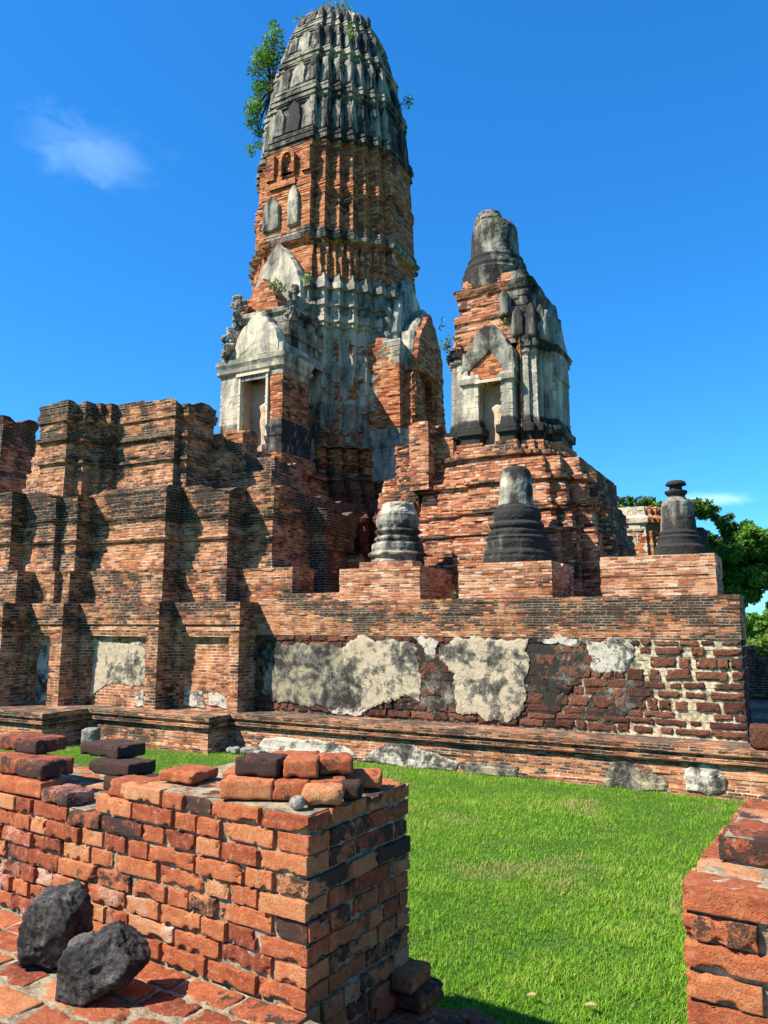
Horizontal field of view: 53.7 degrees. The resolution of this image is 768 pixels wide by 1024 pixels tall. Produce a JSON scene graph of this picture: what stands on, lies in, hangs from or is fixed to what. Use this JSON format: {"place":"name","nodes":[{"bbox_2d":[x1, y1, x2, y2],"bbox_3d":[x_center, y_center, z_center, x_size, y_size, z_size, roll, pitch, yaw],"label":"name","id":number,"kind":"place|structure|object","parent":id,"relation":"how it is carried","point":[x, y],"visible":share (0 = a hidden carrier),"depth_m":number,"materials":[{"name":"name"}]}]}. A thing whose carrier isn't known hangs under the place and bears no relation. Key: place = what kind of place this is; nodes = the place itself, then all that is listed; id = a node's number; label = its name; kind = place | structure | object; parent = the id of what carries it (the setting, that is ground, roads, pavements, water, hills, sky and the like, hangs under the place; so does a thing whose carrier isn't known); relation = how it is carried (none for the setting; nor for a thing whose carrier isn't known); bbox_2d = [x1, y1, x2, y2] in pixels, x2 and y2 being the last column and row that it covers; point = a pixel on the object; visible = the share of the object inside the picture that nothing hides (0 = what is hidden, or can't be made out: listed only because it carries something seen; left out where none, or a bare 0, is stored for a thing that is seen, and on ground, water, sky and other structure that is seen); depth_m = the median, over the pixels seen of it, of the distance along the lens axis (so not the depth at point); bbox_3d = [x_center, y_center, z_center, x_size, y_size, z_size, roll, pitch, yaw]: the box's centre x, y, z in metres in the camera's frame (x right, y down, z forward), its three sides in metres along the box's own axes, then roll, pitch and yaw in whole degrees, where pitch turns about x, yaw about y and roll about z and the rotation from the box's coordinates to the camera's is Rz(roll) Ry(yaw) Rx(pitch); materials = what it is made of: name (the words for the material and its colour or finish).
{"place":"outdoors","nodes":[
{"label":"outdoors","id":0,"kind":"place"},
{"bbox_2d":[0,910,307,1023],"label":"brick floor","id":1,"kind":"structure","parent":0,"point":[13,1002],"depth_m":2.93,"materials":[{"name":"brick"}]},
{"bbox_2d":[17,880,93,968],"bbox_3d":[-1.453,1.794,3.284,0.391,0.351,0.241,-3,-9,20],"label":"laterite rock","id":2,"kind":"object","parent":1,"relation":"on","point":[56,919],"visible":0.82,"depth_m":3.19,"materials":[{"name":"grey stone"}]},
{"bbox_2d":[55,920,150,1006],"bbox_3d":[-1.100,1.776,2.981,0.359,0.280,0.206,0,-8,-1],"label":"laterite rock","id":3,"kind":"object","parent":1,"relation":"on","point":[93,965],"visible":1,"depth_m":2.92,"materials":[{"name":"grey stone"}]},
{"bbox_2d":[0,626,763,1023],"bbox_3d":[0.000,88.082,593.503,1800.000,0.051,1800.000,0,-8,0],"label":"ground","id":4,"kind":"structure","parent":0,"point":[538,850],"depth_m":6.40,"materials":[{"name":"plant"}]},
{"bbox_2d":[81,727,100,741],"bbox_3d":[-5.053,3.878,13.082,0.255,0.317,0.336,0,-8,-2],"label":"stone","id":5,"kind":"object","parent":4,"relation":"on","point":[90,734],"visible":0.68,"depth_m":12.95,"materials":[{"name":"grey stone"}]},
{"bbox_2d":[0,752,454,1023],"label":"brick wall","id":6,"kind":"structure","parent":4,"relation":"on","point":[284,904],"depth_m":3.23,"materials":[{"name":"brick"}]},
{"bbox_2d":[0,773,64,798],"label":"loose brick","id":7,"kind":"object","parent":6,"relation":"on","point":[14,783],"visible":0.64,"depth_m":3.96,"materials":[{"name":"orange brick"}]},
{"bbox_2d":[0,751,73,779],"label":"loose brick","id":8,"kind":"object","parent":7,"relation":"on","point":[40,766],"visible":0.94,"depth_m":4.04,"materials":[{"name":"red brick"}]},
{"bbox_2d":[0,731,66,753],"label":"loose brick","id":9,"kind":"object","parent":8,"relation":"on","point":[30,742],"visible":1,"depth_m":4.26,"materials":[{"name":"red brick"}]},
{"bbox_2d":[41,783,93,806],"bbox_3d":[-1.606,1.438,3.858,0.223,0.075,0.163,-5,-10,33],"label":"loose brick","id":10,"kind":"object","parent":6,"relation":"on","point":[68,795],"visible":1,"depth_m":3.81,"materials":[{"name":"brown brick"}]},
{"bbox_2d":[103,772,158,789],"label":"loose brick","id":11,"kind":"object","parent":6,"relation":"on","point":[107,781],"visible":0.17,"depth_m":4.13,"materials":[{"name":"brown brick"}]},
{"bbox_2d":[89,756,155,775],"bbox_3d":[-1.465,1.421,4.249,0.322,0.077,0.204,-5,-9,29],"label":"loose brick","id":12,"kind":"object","parent":11,"relation":"on","point":[121,766],"visible":0.93,"depth_m":4.18,"materials":[{"name":"brick"}]},
{"bbox_2d":[80,738,145,758],"bbox_3d":[-1.580,1.378,4.428,0.341,0.077,0.203,-5,-10,33],"label":"loose brick","id":13,"kind":"object","parent":12,"relation":"on","point":[113,748],"visible":1,"depth_m":4.36,"materials":[{"name":"brown brick"}]},
{"bbox_2d":[107,775,160,797],"bbox_3d":[-1.185,1.313,3.624,0.244,0.081,0.153,-5,-10,33],"label":"loose brick","id":14,"kind":"object","parent":6,"relation":"on","point":[115,788],"visible":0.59,"depth_m":3.60,"materials":[{"name":"orange brick"}]},
{"bbox_2d":[159,764,217,783],"bbox_3d":[-0.926,1.244,3.608,0.204,0.055,0.202,-4,-9,27],"label":"loose brick","id":15,"kind":"object","parent":6,"relation":"on","point":[188,774],"visible":1,"depth_m":3.55,"materials":[{"name":"orange brick"}]},
{"bbox_2d":[219,774,276,799],"bbox_3d":[-0.576,1.178,3.256,0.232,0.083,0.144,-1,-8,5],"label":"loose brick","id":16,"kind":"object","parent":6,"relation":"on","point":[242,787],"visible":0.77,"depth_m":3.19,"materials":[{"name":"orange brick"}]},
{"bbox_2d":[235,752,287,776],"bbox_3d":[-0.534,1.112,3.340,0.203,0.083,0.152,-2,-9,14],"label":"loose brick","id":17,"kind":"object","parent":16,"relation":"on","point":[261,764],"visible":0.9,"depth_m":3.28,"materials":[{"name":"brown brick"}]},
{"bbox_2d":[222,765,277,778],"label":"loose brick","id":18,"kind":"object","parent":6,"relation":"on","point":[228,771],"visible":0.14,"depth_m":3.42,"materials":[{"name":"orange brick"}]},
{"bbox_2d":[273,775,310,799],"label":"loose brick","id":19,"kind":"object","parent":6,"relation":"on","point":[289,788],"visible":0.64,"depth_m":3.17,"materials":[{"name":"orange brick"}]},
{"bbox_2d":[283,755,319,777],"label":"loose brick","id":20,"kind":"object","parent":19,"relation":"on","point":[303,766],"visible":0.99,"depth_m":3.24,"materials":[{"name":"orange brick"}]},
{"bbox_2d":[289,795,305,808],"bbox_3d":[-0.348,1.168,3.054,0.065,0.051,0.057,-5,-10,33],"label":"pebble","id":21,"kind":"object","parent":6,"relation":"on","point":[297,801],"visible":1,"depth_m":3.04,"materials":[{"name":"stone"}]},
{"bbox_2d":[301,782,344,805],"bbox_3d":[-0.249,1.162,3.129,0.173,0.084,0.128,0,-8,2],"label":"brick chunk","id":22,"kind":"object","parent":6,"relation":"on","point":[314,794],"visible":0.98,"depth_m":3.08,"materials":[{"name":"orange brick"}]},
{"bbox_2d":[310,774,345,782],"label":"loose brick","id":23,"kind":"object","parent":6,"relation":"on","point":[335,778],"visible":0.3,"depth_m":3.27,"materials":[{"name":"orange brick"}]},
{"bbox_2d":[340,779,362,798],"bbox_3d":[-0.141,1.177,3.229,0.103,0.074,0.112,0,-8,3],"label":"brick chunk","id":24,"kind":"object","parent":6,"relation":"on","point":[353,788],"visible":0.9,"depth_m":3.18,"materials":[{"name":"brown brick"}]},
{"bbox_2d":[328,768,381,788],"bbox_3d":[-0.131,1.208,3.441,0.244,0.077,0.134,-1,-8,4],"label":"loose brick","id":25,"kind":"object","parent":6,"relation":"on","point":[370,778],"visible":0.56,"depth_m":3.38,"materials":[{"name":"orange brick"}]},
{"bbox_2d":[226,746,240,753],"bbox_3d":[-2.431,3.857,12.307,0.236,0.119,0.184,-4,-9,28],"label":"stone","id":26,"kind":"object","parent":4,"relation":"on","point":[233,749],"visible":0.99,"depth_m":12.24,"materials":[{"name":"grey stone"}]},
{"bbox_2d":[240,747,257,753],"bbox_3d":[-2.187,3.859,12.292,0.285,0.109,0.217,2,-8,-11],"label":"stone","id":27,"kind":"object","parent":4,"relation":"on","point":[244,750],"visible":0.81,"depth_m":12.21,"materials":[{"name":"grey stone"}]},
{"bbox_2d":[254,749,264,752],"bbox_3d":[-1.993,3.849,12.143,0.152,0.089,0.202,-7,-11,38],"label":"stone","id":28,"kind":"object","parent":4,"relation":"on","point":[259,751],"visible":0.56,"depth_m":12.11,"materials":[{"name":"grey stone"}]},
{"bbox_2d":[0,398,767,801],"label":"brick terrace","id":29,"kind":"structure","parent":4,"relation":"on","point":[176,576],"depth_m":13.10,"materials":[{"name":"brick"}]},
{"bbox_2d":[216,5,445,558],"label":"temple tower","id":30,"kind":"structure","parent":29,"relation":"on","point":[335,364],"depth_m":19.90,"materials":[{"name":"brick"}]},
{"bbox_2d":[260,403,264,445],"bbox_3d":[-2.791,-2.055,17.933,0.373,1.072,0.219,-4,-9,28],"label":"standing statue","id":31,"kind":"object","parent":30,"relation":"in","point":[262,418],"visible":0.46,"depth_m":17.88,"materials":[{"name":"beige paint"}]},
{"bbox_2d":[243,18,286,157],"bbox_3d":[-3.679,-12.930,23.259,1.630,4.165,1.081,-4,-9,28],"label":"wall fig tree","id":32,"kind":"object","parent":30,"relation":"on","point":[267,55],"visible":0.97,"depth_m":23.18,"materials":[{"name":"green plant"}]},
{"bbox_2d":[266,277,285,294],"bbox_3d":[-2.567,-5.394,18.153,0.559,0.468,0.313,-4,-9,28],"label":"fern","id":33,"kind":"object","parent":30,"relation":"on","point":[275,287],"visible":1,"depth_m":18.11,"materials":[{"name":"green plant"}]},
{"bbox_2d":[299,273,310,286],"bbox_3d":[-1.820,-5.461,17.776,0.332,0.328,0.251,-4,-9,28],"label":"fern","id":34,"kind":"object","parent":30,"relation":"on","point":[307,277],"visible":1,"depth_m":17.75,"materials":[{"name":"green plant"}]},
{"bbox_2d":[293,0,353,22],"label":"grass tuft","id":35,"kind":"object","parent":30,"relation":"on","point":[340,4],"visible":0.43,"depth_m":22.60,"materials":[{"name":"green plant"}]},
{"bbox_2d":[347,21,354,40],"bbox_3d":[-0.921,-13.394,21.163,0.267,0.697,0.364,4,-9,-24],"label":"wall plant","id":36,"kind":"object","parent":30,"relation":"attached to","point":[350,33],"depth_m":21.19,"materials":[{"name":"green plant"}]},
{"bbox_2d":[397,94,414,109],"bbox_3d":[0.605,-11.836,21.994,0.586,0.518,0.271,-4,-9,28],"label":"wall plant","id":37,"kind":"object","parent":30,"relation":"attached to","point":[406,102],"depth_m":21.95,"materials":[{"name":"green plant"}]},
{"bbox_2d":[368,502,426,564],"bbox_3d":[0.245,0.426,13.371,1.055,1.150,1.047,-4,-9,28],"label":"stupa","id":38,"kind":"object","parent":29,"relation":"on","point":[398,532],"visible":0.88,"depth_m":13.04,"materials":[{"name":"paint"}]},
{"bbox_2d":[436,209,576,477],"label":"small temple tower","id":39,"kind":"structure","parent":29,"relation":"on","point":[518,368],"depth_m":14.65,"materials":[{"name":"brick"}]},
{"bbox_2d":[439,335,454,353],"bbox_3d":[1.256,-3.347,15.096,0.364,0.370,0.259,-4,-9,28],"label":"wall plant","id":40,"kind":"object","parent":39,"relation":"attached to","point":[445,347],"depth_m":15.10,"materials":[{"name":"green plant"}]},
{"bbox_2d":[492,405,501,440],"bbox_3d":[2.185,-1.653,14.462,0.287,0.820,0.187,-4,-9,28],"label":"standing statue","id":41,"kind":"object","parent":39,"relation":"in","point":[496,409],"visible":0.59,"depth_m":14.41,"materials":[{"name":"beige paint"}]},
{"bbox_2d":[499,317,508,328],"bbox_3d":[2.279,-3.589,14.402,0.188,0.238,0.170,-1,-8,4],"label":"wall plant","id":42,"kind":"object","parent":39,"relation":"attached to","point":[504,323],"depth_m":14.39,"materials":[{"name":"green plant"}]},
{"bbox_2d":[482,465,553,562],"bbox_3d":[2.169,0.067,12.394,1.166,1.660,1.149,-4,-9,28],"label":"stupa","id":43,"kind":"object","parent":29,"relation":"on","point":[517,533],"visible":0.94,"depth_m":12.04,"materials":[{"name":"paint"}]},
{"bbox_2d":[654,480,705,554],"bbox_3d":[4.263,0.109,11.010,0.704,1.140,0.708,-4,-9,28],"label":"stupa","id":44,"kind":"object","parent":29,"relation":"on","point":[678,533],"visible":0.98,"depth_m":10.81,"materials":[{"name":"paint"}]},
{"bbox_2d":[697,527,708,552],"bbox_3d":[4.613,0.474,11.160,0.304,0.500,0.315,-4,-9,28],"label":"stupa fragment","id":45,"kind":"object","parent":29,"relation":"on","point":[702,532],"visible":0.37,"depth_m":11.06,"materials":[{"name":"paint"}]},
{"bbox_2d":[749,723,767,749],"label":"laterite block","id":46,"kind":"structure","parent":29,"relation":"on","point":[758,733],"depth_m":9.12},
{"bbox_2d":[429,1007,463,1023],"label":"loose brick","id":47,"kind":"object","parent":4,"relation":"on","point":[451,1015],"visible":0.59,"depth_m":3.98,"materials":[{"name":"brown brick"}]},
{"bbox_2d":[458,1007,500,1023],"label":"loose brick","id":48,"kind":"object","parent":4,"relation":"on","point":[469,1015],"visible":0.91,"depth_m":3.95,"materials":[{"name":"brown brick"}]},
{"bbox_2d":[584,1002,595,1005],"bbox_3d":[1.123,2.684,4.139,0.064,0.018,0.044,-5,-10,33],"label":"fallen leaf","id":49,"kind":"object","parent":4,"relation":"on","point":[591,1003],"visible":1,"depth_m":4.14,"materials":[{"name":"beige plant"}]},
{"bbox_2d":[618,506,660,555],"bbox_3d":[6.770,2.476,20.049,1.905,5.047,1.902,-4,-9,28],"label":"ruined shrine","id":50,"kind":"object","parent":4,"relation":"on","point":[643,529],"visible":0.08,"depth_m":19.46,"materials":[{"name":"stone"}]},
{"bbox_2d":[617,494,747,561],"bbox_3d":[10.720,2.663,27.104,5.219,6.699,1.631,1,-8,-5],"label":"young tree","id":51,"kind":"object","parent":4,"relation":"on","point":[703,510],"visible":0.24,"depth_m":27.18,"materials":[{"name":"green plant"}]},
{"bbox_2d":[682,799,767,1023],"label":"brick pier","id":52,"kind":"structure","parent":4,"relation":"on","point":[725,904],"depth_m":2.14,"materials":[{"name":"brick"}]},
{"bbox_2d":[714,519,767,608],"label":"shade tree","id":53,"kind":"object","parent":4,"relation":"on","point":[746,576],"visible":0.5,"depth_m":27.05,"materials":[{"name":"green plant"}]},
{"bbox_2d":[745,605,767,640],"bbox_3d":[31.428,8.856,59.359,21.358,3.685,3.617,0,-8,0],"label":"distant tree","id":54,"kind":"object","parent":4,"relation":"on","point":[758,621],"visible":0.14,"depth_m":58.66,"materials":[{"name":"green plant"}]},
{"bbox_2d":[746,629,767,657],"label":"bush","id":55,"kind":"object","parent":4,"relation":"on","point":[761,641],"visible":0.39,"depth_m":21.53,"materials":[{"name":"green plant"}]},
{"bbox_2d":[747,645,767,699],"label":"background wall","id":56,"kind":"structure","parent":4,"relation":"on","point":[758,675],"depth_m":15.64,"materials":[{"name":"brick"}]},
{"bbox_2d":[0,0,767,615],"label":"sky","id":57,"kind":"structure","parent":0,"point":[624,143],"materials":[{"name":"blue"}]},
{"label":"terrace ground","id":58,"kind":"structure","parent":0,"visible":0},
{"bbox_2d":[0,907,317,1023],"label":"floor mortar","id":59,"kind":"object","parent":58,"relation":"on","point":[35,989],"visible":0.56,"depth_m":2.94,"materials":[{"name":"grey concrete"}]},
{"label":"loose brick","id":60,"kind":"object","parent":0,"visible":0},
{"bbox_2d":[271,750,319,754],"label":"loose brick","id":61,"kind":"object","parent":60,"relation":"on","point":[293,752],"visible":0.22,"depth_m":3.49,"materials":[{"name":"brick"}]},
{"bbox_2d":[317,752,353,774],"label":"loose brick","id":62,"kind":"object","parent":60,"relation":"on","point":[341,763],"visible":0.91,"depth_m":3.32,"materials":[{"name":"brick"}]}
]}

